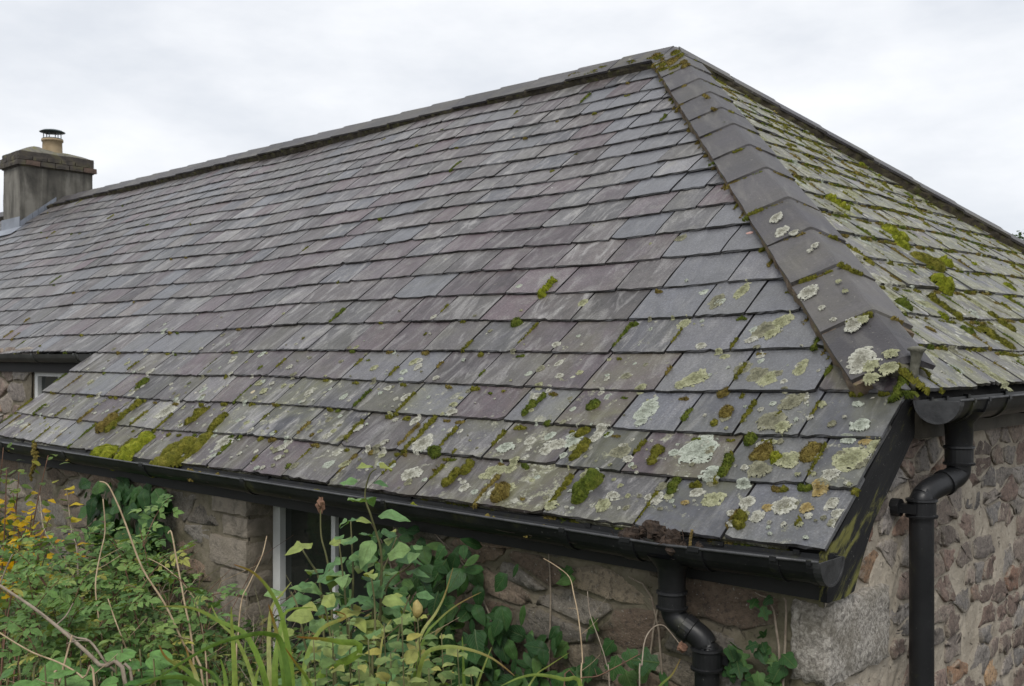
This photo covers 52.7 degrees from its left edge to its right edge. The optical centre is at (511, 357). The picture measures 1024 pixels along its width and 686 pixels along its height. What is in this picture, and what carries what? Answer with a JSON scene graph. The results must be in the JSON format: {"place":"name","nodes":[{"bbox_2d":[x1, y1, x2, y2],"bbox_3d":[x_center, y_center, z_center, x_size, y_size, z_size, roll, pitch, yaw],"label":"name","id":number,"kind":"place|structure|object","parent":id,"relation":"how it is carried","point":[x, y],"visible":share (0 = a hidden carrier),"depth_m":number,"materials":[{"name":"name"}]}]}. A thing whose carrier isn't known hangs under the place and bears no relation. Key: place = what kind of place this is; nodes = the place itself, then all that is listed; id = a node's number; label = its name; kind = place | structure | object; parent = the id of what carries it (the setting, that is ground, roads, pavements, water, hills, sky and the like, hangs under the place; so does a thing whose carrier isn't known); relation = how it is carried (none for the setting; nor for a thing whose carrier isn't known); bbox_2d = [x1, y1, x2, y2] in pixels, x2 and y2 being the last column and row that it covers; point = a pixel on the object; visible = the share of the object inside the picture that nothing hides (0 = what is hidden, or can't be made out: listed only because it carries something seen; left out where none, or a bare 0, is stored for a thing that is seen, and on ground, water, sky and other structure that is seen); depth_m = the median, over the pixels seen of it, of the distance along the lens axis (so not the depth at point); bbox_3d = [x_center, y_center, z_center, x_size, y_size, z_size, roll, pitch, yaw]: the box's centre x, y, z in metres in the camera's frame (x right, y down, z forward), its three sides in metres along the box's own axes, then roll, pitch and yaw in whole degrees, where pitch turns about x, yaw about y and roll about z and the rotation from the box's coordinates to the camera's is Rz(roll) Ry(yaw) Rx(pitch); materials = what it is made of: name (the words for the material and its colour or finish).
{"place":"outdoors","nodes":[
{"label":"outdoors","id":0,"kind":"place"},
{"bbox_2d":[0,0,1023,239],"label":"sky","id":1,"kind":"structure","parent":0,"point":[933,90],"materials":[{"name":"white"}]},
{"bbox_3d":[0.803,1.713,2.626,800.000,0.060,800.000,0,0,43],"label":"ground","id":2,"kind":"structure","parent":0,"visible":0},
{"bbox_2d":[0,442,68,684],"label":"yellow shrub","id":3,"kind":"object","parent":2,"relation":"on","point":[8,521],"visible":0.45,"depth_m":3.43,"materials":[{"name":"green plant"}]},
{"bbox_2d":[37,635,72,685],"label":"dead stem","id":4,"kind":"object","parent":2,"relation":"on","point":[57,680],"visible":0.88,"depth_m":2.47,"materials":[{"name":"plant"}]},
{"bbox_2d":[0,632,117,685],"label":"dead stem","id":5,"kind":"object","parent":2,"relation":"on","point":[81,676],"visible":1,"depth_m":2.43,"materials":[{"name":"plant"}]},
{"bbox_2d":[0,554,126,685],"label":"dead stem","id":6,"kind":"object","parent":2,"relation":"on","point":[91,656],"visible":0.99,"depth_m":2.55,"materials":[{"name":"grey plant"}]},
{"bbox_2d":[39,495,96,685],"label":"dead stem","id":7,"kind":"object","parent":2,"relation":"on","point":[54,548],"visible":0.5,"depth_m":3.26,"materials":[{"name":"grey plant"}]},
{"bbox_2d":[56,486,90,667],"bbox_3d":[-1.313,1.067,3.168,0.100,1.292,0.613,0,0,-31],"label":"dead stem","id":8,"kind":"object","parent":2,"relation":"on","point":[71,547],"visible":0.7,"depth_m":3.35,"materials":[{"name":"plant"}]},
{"bbox_2d":[0,513,161,685],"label":"bramble thicket","id":9,"kind":"object","parent":2,"relation":"on","point":[22,564],"visible":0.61,"depth_m":3.00,"materials":[{"name":"green plant"}]},
{"bbox_2d":[38,610,133,685],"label":"dead stem","id":10,"kind":"object","parent":2,"relation":"on","point":[102,657],"visible":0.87,"depth_m":2.53,"materials":[{"name":"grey plant"}]},
{"bbox_2d":[0,646,182,685],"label":"round leaf plant","id":11,"kind":"object","parent":2,"relation":"on","point":[156,660],"visible":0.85,"depth_m":2.50,"materials":[{"name":"green plant"}]},
{"bbox_2d":[0,550,203,685],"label":"bramble thicket","id":12,"kind":"object","parent":2,"relation":"on","point":[13,624],"visible":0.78,"depth_m":2.73,"materials":[{"name":"green plant"}]},
{"bbox_2d":[95,499,121,678],"bbox_3d":[-1.125,1.062,2.873,0.072,1.304,0.283,0,0,-18],"label":"dead stem","id":13,"kind":"object","parent":2,"relation":"on","point":[102,566],"visible":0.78,"depth_m":2.94,"materials":[{"name":"plant"}]},
{"bbox_2d":[108,599,146,685],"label":"dead stem","id":14,"kind":"object","parent":2,"relation":"on","point":[119,629],"visible":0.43,"depth_m":2.74,"materials":[{"name":"plant"}]},
{"bbox_2d":[52,494,246,685],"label":"bramble thicket","id":15,"kind":"object","parent":2,"relation":"on","point":[124,567],"visible":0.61,"depth_m":2.94,"materials":[{"name":"green plant"}]},
{"bbox_2d":[99,481,204,685],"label":"dead stem","id":16,"kind":"object","parent":2,"relation":"on","point":[171,617],"visible":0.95,"depth_m":2.82,"materials":[{"name":"plant"}]},
{"bbox_2d":[167,530,200,685],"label":"dead stem","id":17,"kind":"object","parent":2,"relation":"on","point":[191,635],"visible":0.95,"depth_m":2.80,"materials":[{"name":"plant"}]},
{"bbox_2d":[148,558,223,685],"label":"dead stem","id":18,"kind":"object","parent":2,"relation":"on","point":[201,624],"visible":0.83,"depth_m":2.79,"materials":[{"name":"plant"}]},
{"bbox_2d":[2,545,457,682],"bbox_3d":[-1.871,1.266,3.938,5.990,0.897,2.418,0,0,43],"label":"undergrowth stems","id":19,"kind":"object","parent":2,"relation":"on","point":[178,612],"visible":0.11,"depth_m":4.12,"materials":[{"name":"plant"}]},
{"bbox_2d":[5,603,457,685],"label":"grass","id":20,"kind":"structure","parent":2,"relation":"on","point":[214,659],"depth_m":3.65,"materials":[{"name":"green plant"}]},
{"bbox_2d":[0,507,465,685],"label":"undergrowth stems","id":21,"kind":"object","parent":2,"relation":"on","point":[201,609],"visible":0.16,"depth_m":4.08,"materials":[{"name":"green plant"}]},
{"bbox_2d":[0,511,483,685],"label":"undergrowth","id":22,"kind":"object","parent":2,"relation":"on","point":[157,613],"depth_m":4.15,"materials":[{"name":"green plant"}]},
{"bbox_2d":[227,536,266,660],"bbox_3d":[-0.674,1.094,2.624,0.048,1.239,0.254,0,0,-1],"label":"dead stem","id":23,"kind":"object","parent":2,"relation":"on","point":[243,596],"visible":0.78,"depth_m":2.66,"materials":[{"name":"plant"}]},
{"bbox_2d":[135,564,387,685],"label":"strap leaf clump","id":24,"kind":"object","parent":2,"relation":"on","point":[283,654],"visible":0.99,"depth_m":2.15,"materials":[{"name":"green plant"}]},
{"bbox_2d":[264,462,433,685],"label":"leafy shrub","id":25,"kind":"object","parent":2,"relation":"on","point":[364,557],"visible":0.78,"depth_m":2.69,"materials":[{"name":"green plant"}]},
{"bbox_2d":[304,599,483,685],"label":"pale herb","id":26,"kind":"object","parent":2,"relation":"on","point":[409,657],"visible":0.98,"depth_m":2.11,"materials":[{"name":"green plant"}]},
{"bbox_2d":[0,46,1023,685],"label":"cottage","id":27,"kind":"structure","parent":2,"relation":"on","point":[906,568],"depth_m":4.45,"materials":[{"name":"stone"}]},
{"bbox_2d":[29,442,39,481],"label":"hanging weed","id":28,"kind":"object","parent":27,"relation":"hanging from","point":[34,452],"visible":0.91,"depth_m":5.68,"materials":[{"name":"plant"}]},
{"bbox_2d":[35,372,64,397],"bbox_3d":[-3.270,0.513,7.491,0.790,0.860,0.060,0,0,43],"label":"window","id":29,"kind":"structure","parent":27,"relation":"in","point":[43,380],"depth_m":7.69,"materials":[{"name":"white paint"}]},
{"bbox_2d":[89,444,119,457],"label":"moss clump","id":30,"kind":"object","parent":27,"relation":"on","point":[106,450],"visible":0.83,"depth_m":5.35,"materials":[{"name":"green plant"}]},
{"bbox_2d":[95,412,118,433],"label":"moss clump","id":31,"kind":"object","parent":27,"relation":"on","point":[100,426],"visible":1,"depth_m":5.68,"materials":[{"name":"plant"}]},
{"bbox_2d":[103,398,142,432],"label":"moss clump","id":32,"kind":"object","parent":27,"relation":"on","point":[137,402],"visible":1,"depth_m":5.70,"materials":[{"name":"green plant"}]},
{"bbox_2d":[78,477,174,639],"bbox_3d":[-1.914,1.150,5.093,0.873,1.088,0.203,0,0,43],"label":"dark creeper","id":33,"kind":"object","parent":27,"relation":"attached to","point":[131,497],"visible":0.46,"depth_m":5.06,"materials":[{"name":"green plant"}]},
{"bbox_2d":[112,430,155,470],"bbox_3d":[-1.937,0.471,5.268,0.171,0.196,0.237,0,0,43],"label":"moss clump","id":34,"kind":"object","parent":27,"relation":"on","point":[128,451],"visible":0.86,"depth_m":5.24,"materials":[{"name":"green plant"}]},
{"bbox_2d":[134,377,149,388],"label":"moss clump","id":35,"kind":"object","parent":27,"relation":"on","point":[144,380],"visible":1,"depth_m":5.99,"materials":[{"name":"green plant"}]},
{"bbox_2d":[149,436,196,477],"bbox_3d":[-1.640,0.473,4.968,0.224,0.193,0.241,0,0,43],"label":"moss clump","id":36,"kind":"object","parent":27,"relation":"on","point":[170,454],"visible":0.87,"depth_m":4.93,"materials":[{"name":"green plant"}]},
{"bbox_2d":[175,429,213,466],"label":"moss clump","id":37,"kind":"object","parent":27,"relation":"on","point":[201,440],"visible":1,"depth_m":4.89,"materials":[{"name":"green plant"}]},
{"bbox_2d":[184,406,206,425],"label":"moss clump","id":38,"kind":"object","parent":27,"relation":"on","point":[197,412],"visible":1,"depth_m":5.23,"materials":[{"name":"green plant"}]},
{"bbox_2d":[208,411,229,429],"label":"moss clump","id":39,"kind":"object","parent":27,"relation":"on","point":[216,422],"visible":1,"depth_m":5.02,"materials":[{"name":"green plant"}]},
{"bbox_2d":[273,506,393,683],"bbox_3d":[-0.694,1.001,4.304,0.972,0.885,0.060,0,0,43],"label":"window","id":40,"kind":"structure","parent":27,"relation":"in","point":[304,527],"depth_m":4.47,"materials":[{"name":"white paint"}]},
{"bbox_2d":[400,414,437,455],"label":"moss clump","id":41,"kind":"object","parent":27,"relation":"on","point":[432,420],"visible":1,"depth_m":4.07,"materials":[{"name":"green plant"}]},
{"bbox_2d":[426,444,441,458],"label":"moss clump","id":42,"kind":"object","parent":27,"relation":"on","point":[433,450],"visible":1,"depth_m":3.89,"materials":[{"name":"green plant"}]},
{"bbox_2d":[439,466,461,486],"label":"moss clump","id":43,"kind":"object","parent":27,"relation":"on","point":[451,477],"visible":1,"depth_m":3.69,"materials":[{"name":"green plant"}]},
{"bbox_2d":[337,523,584,685],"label":"wall creeper","id":44,"kind":"object","parent":27,"relation":"attached to","point":[499,629],"depth_m":3.41,"materials":[{"name":"green plant"}]},
{"bbox_2d":[460,458,474,474],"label":"moss clump","id":45,"kind":"object","parent":27,"relation":"on","point":[467,466],"visible":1,"depth_m":3.71,"materials":[{"name":"green plant"}]},
{"bbox_2d":[490,481,511,502],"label":"moss clump","id":46,"kind":"object","parent":27,"relation":"on","point":[501,489],"visible":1,"depth_m":3.45,"materials":[{"name":"plant"}]},
{"bbox_2d":[0,49,1023,551],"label":"moss","id":47,"kind":"object","parent":27,"relation":"on","point":[566,483],"visible":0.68,"depth_m":4.44,"materials":[{"name":"green plant"}]},
{"bbox_2d":[509,316,522,326],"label":"moss clump","id":48,"kind":"object","parent":27,"relation":"on","point":[516,321],"visible":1,"depth_m":4.50,"materials":[{"name":"green plant"}]},
{"bbox_2d":[521,398,537,415],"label":"moss clump","id":49,"kind":"object","parent":27,"relation":"on","point":[533,403],"visible":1,"depth_m":3.87,"materials":[{"name":"green plant"}]},
{"bbox_2d":[536,392,546,402],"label":"moss clump","id":50,"kind":"object","parent":27,"relation":"on","point":[541,397],"visible":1,"depth_m":3.90,"materials":[{"name":"green plant"}]},
{"bbox_2d":[537,275,557,298],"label":"moss clump","id":51,"kind":"object","parent":27,"relation":"on","point":[543,289],"visible":1,"depth_m":4.62,"materials":[{"name":"green plant"}]},
{"bbox_2d":[568,436,590,460],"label":"moss clump","id":52,"kind":"object","parent":27,"relation":"on","point":[584,444],"visible":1,"depth_m":3.49,"materials":[{"name":"green plant"}]},
{"bbox_2d":[574,426,591,437],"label":"moss clump","id":53,"kind":"object","parent":27,"relation":"on","point":[581,431],"visible":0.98,"depth_m":3.58,"materials":[{"name":"green plant"}]},
{"bbox_2d":[570,468,604,504],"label":"moss clump","id":54,"kind":"object","parent":27,"relation":"on","point":[591,479],"visible":1,"depth_m":3.29,"materials":[{"name":"green plant"}]},
{"bbox_2d":[585,398,600,410],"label":"moss clump","id":55,"kind":"object","parent":27,"relation":"on","point":[593,404],"visible":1,"depth_m":3.69,"materials":[{"name":"green plant"}]},
{"bbox_2d":[553,565,667,685],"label":"ivy","id":56,"kind":"object","parent":27,"relation":"attached to","point":[631,677],"visible":0.88,"depth_m":3.05,"materials":[{"name":"green plant"}]},
{"bbox_2d":[646,443,665,464],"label":"moss clump","id":57,"kind":"object","parent":27,"relation":"on","point":[656,450],"visible":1,"depth_m":3.29,"materials":[{"name":"green plant"}]},
{"bbox_2d":[610,520,703,556],"bbox_3d":[0.403,0.502,2.911,0.275,0.090,0.130,0,0,43],"label":"debris heap","id":58,"kind":"object","parent":27,"relation":"on","point":[656,531],"visible":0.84,"depth_m":2.90,"materials":[{"name":"brown plant"}]},
{"bbox_2d":[665,475,681,494],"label":"moss clump","id":59,"kind":"object","parent":27,"relation":"on","point":[672,484],"visible":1,"depth_m":3.12,"materials":[{"name":"green plant"}]},
{"bbox_2d":[689,529,693,545],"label":"twig","id":60,"kind":"object","parent":27,"relation":"on","point":[690,537],"visible":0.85,"depth_m":2.83,"materials":[{"name":"brown wood"}]},
{"bbox_2d":[411,108,1016,504],"bbox_3d":[0.029,-0.440,4.679,5.142,2.001,3.194,0,0,-8],"label":"moss","id":61,"kind":"object","parent":27,"relation":"on","point":[944,316],"visible":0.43,"depth_m":4.94,"materials":[{"name":"green plant"}]},
{"bbox_2d":[717,386,729,398],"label":"moss clump","id":62,"kind":"object","parent":27,"relation":"on","point":[724,392],"visible":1,"depth_m":3.40,"materials":[{"name":"plant"}]},
{"bbox_2d":[717,451,734,477],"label":"moss clump","id":63,"kind":"object","parent":27,"relation":"on","point":[728,460],"visible":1,"depth_m":3.07,"materials":[{"name":"green plant"}]},
{"bbox_2d":[718,404,734,418],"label":"moss clump","id":64,"kind":"object","parent":27,"relation":"on","point":[725,410],"visible":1,"depth_m":3.30,"materials":[{"name":"plant"}]},
{"bbox_2d":[731,508,747,530],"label":"moss clump","id":65,"kind":"object","parent":27,"relation":"on","point":[739,518],"visible":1,"depth_m":2.85,"materials":[{"name":"green plant"}]},
{"bbox_2d":[743,431,757,446],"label":"moss clump","id":66,"kind":"object","parent":27,"relation":"on","point":[751,438],"visible":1,"depth_m":3.13,"materials":[{"name":"green plant"}]},
{"bbox_2d":[721,592,797,685],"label":"ivy","id":67,"kind":"object","parent":27,"relation":"attached to","point":[738,666],"visible":1,"depth_m":2.75,"materials":[{"name":"green plant"}]},
{"bbox_2d":[748,441,775,461],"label":"moss clump","id":68,"kind":"object","parent":27,"relation":"on","point":[762,451],"visible":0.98,"depth_m":3.05,"materials":[{"name":"plant"}]},
{"bbox_2d":[769,449,781,464],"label":"moss clump","id":69,"kind":"object","parent":27,"relation":"on","point":[774,456],"visible":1,"depth_m":3.00,"materials":[{"name":"green plant"}]},
{"bbox_2d":[797,440,824,462],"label":"moss clump","id":70,"kind":"object","parent":27,"relation":"on","point":[809,451],"visible":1,"depth_m":2.95,"materials":[{"name":"brown plant"}]},
{"bbox_2d":[825,193,850,210],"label":"moss clump","id":71,"kind":"object","parent":27,"relation":"on","point":[835,199],"visible":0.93,"depth_m":4.95,"materials":[{"name":"green plant"}]},
{"bbox_2d":[880,223,909,241],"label":"moss clump","id":72,"kind":"object","parent":27,"relation":"on","point":[890,229],"visible":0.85,"depth_m":4.96,"materials":[{"name":"green plant"}]},
{"bbox_2d":[891,234,910,250],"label":"moss clump","id":73,"kind":"object","parent":27,"relation":"on","point":[900,241],"visible":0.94,"depth_m":4.81,"materials":[{"name":"green plant"}]},
{"bbox_2d":[894,297,914,311],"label":"moss clump","id":74,"kind":"object","parent":27,"relation":"on","point":[904,302],"visible":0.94,"depth_m":3.76,"materials":[{"name":"green plant"}]},
{"bbox_2d":[910,251,946,272],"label":"moss clump","id":75,"kind":"object","parent":27,"relation":"on","point":[938,264],"visible":1,"depth_m":4.71,"materials":[{"name":"green plant"}]},
{"bbox_2d":[929,272,956,295],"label":"moss clump","id":76,"kind":"object","parent":27,"relation":"on","point":[945,284],"visible":1,"depth_m":4.40,"materials":[{"name":"green plant"}]},
{"bbox_2d":[926,292,963,321],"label":"moss clump","id":77,"kind":"object","parent":27,"relation":"on","point":[958,315],"visible":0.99,"depth_m":4.13,"materials":[{"name":"green plant"}]},
{"bbox_2d":[939,255,953,267],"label":"moss clump","id":78,"kind":"object","parent":27,"relation":"on","point":[947,261],"visible":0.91,"depth_m":4.90,"materials":[{"name":"green plant"}]},
{"bbox_2d":[959,324,977,335],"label":"moss clump","id":79,"kind":"object","parent":27,"relation":"on","point":[970,330],"visible":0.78,"depth_m":3.94,"materials":[{"name":"green plant"}]},
{"bbox_2d":[976,324,1014,351],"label":"moss clump","id":80,"kind":"object","parent":27,"relation":"on","point":[995,336],"visible":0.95,"depth_m":4.08,"materials":[{"name":"green plant"}]},
{"bbox_2d":[987,310,1016,331],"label":"moss clump","id":81,"kind":"object","parent":27,"relation":"on","point":[1003,322],"visible":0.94,"depth_m":4.39,"materials":[{"name":"green plant"}]},
{"bbox_2d":[376,569,679,685],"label":"grass tuft","id":82,"kind":"object","parent":2,"relation":"on","point":[462,648],"visible":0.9,"depth_m":2.10,"materials":[{"name":"green plant"}]},
{"bbox_2d":[543,558,597,681],"bbox_3d":[0.175,1.143,2.826,0.077,1.140,0.293,0,0,-20],"label":"dead stem","id":83,"kind":"object","parent":2,"relation":"on","point":[581,670],"visible":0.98,"depth_m":2.80,"materials":[{"name":"plant"}]},
{"bbox_2d":[587,591,609,685],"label":"dead stem","id":84,"kind":"object","parent":2,"relation":"on","point":[599,640],"visible":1,"depth_m":2.80,"materials":[{"name":"grey plant"}]},
{"bbox_2d":[564,654,639,685],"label":"dead stem","id":85,"kind":"object","parent":2,"relation":"on","point":[595,671],"visible":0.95,"depth_m":2.70,"materials":[{"name":"brown plant"}]},
{"bbox_2d":[637,624,687,685],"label":"dead stem","id":86,"kind":"object","parent":2,"relation":"on","point":[682,647],"visible":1,"depth_m":2.71,"materials":[{"name":"grey plant"}]},
{"bbox_2d":[1012,230,1023,240],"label":"tree","id":87,"kind":"object","parent":2,"relation":"on","point":[1019,235],"visible":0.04,"depth_m":26.11,"materials":[{"name":"green plant"}]}
]}

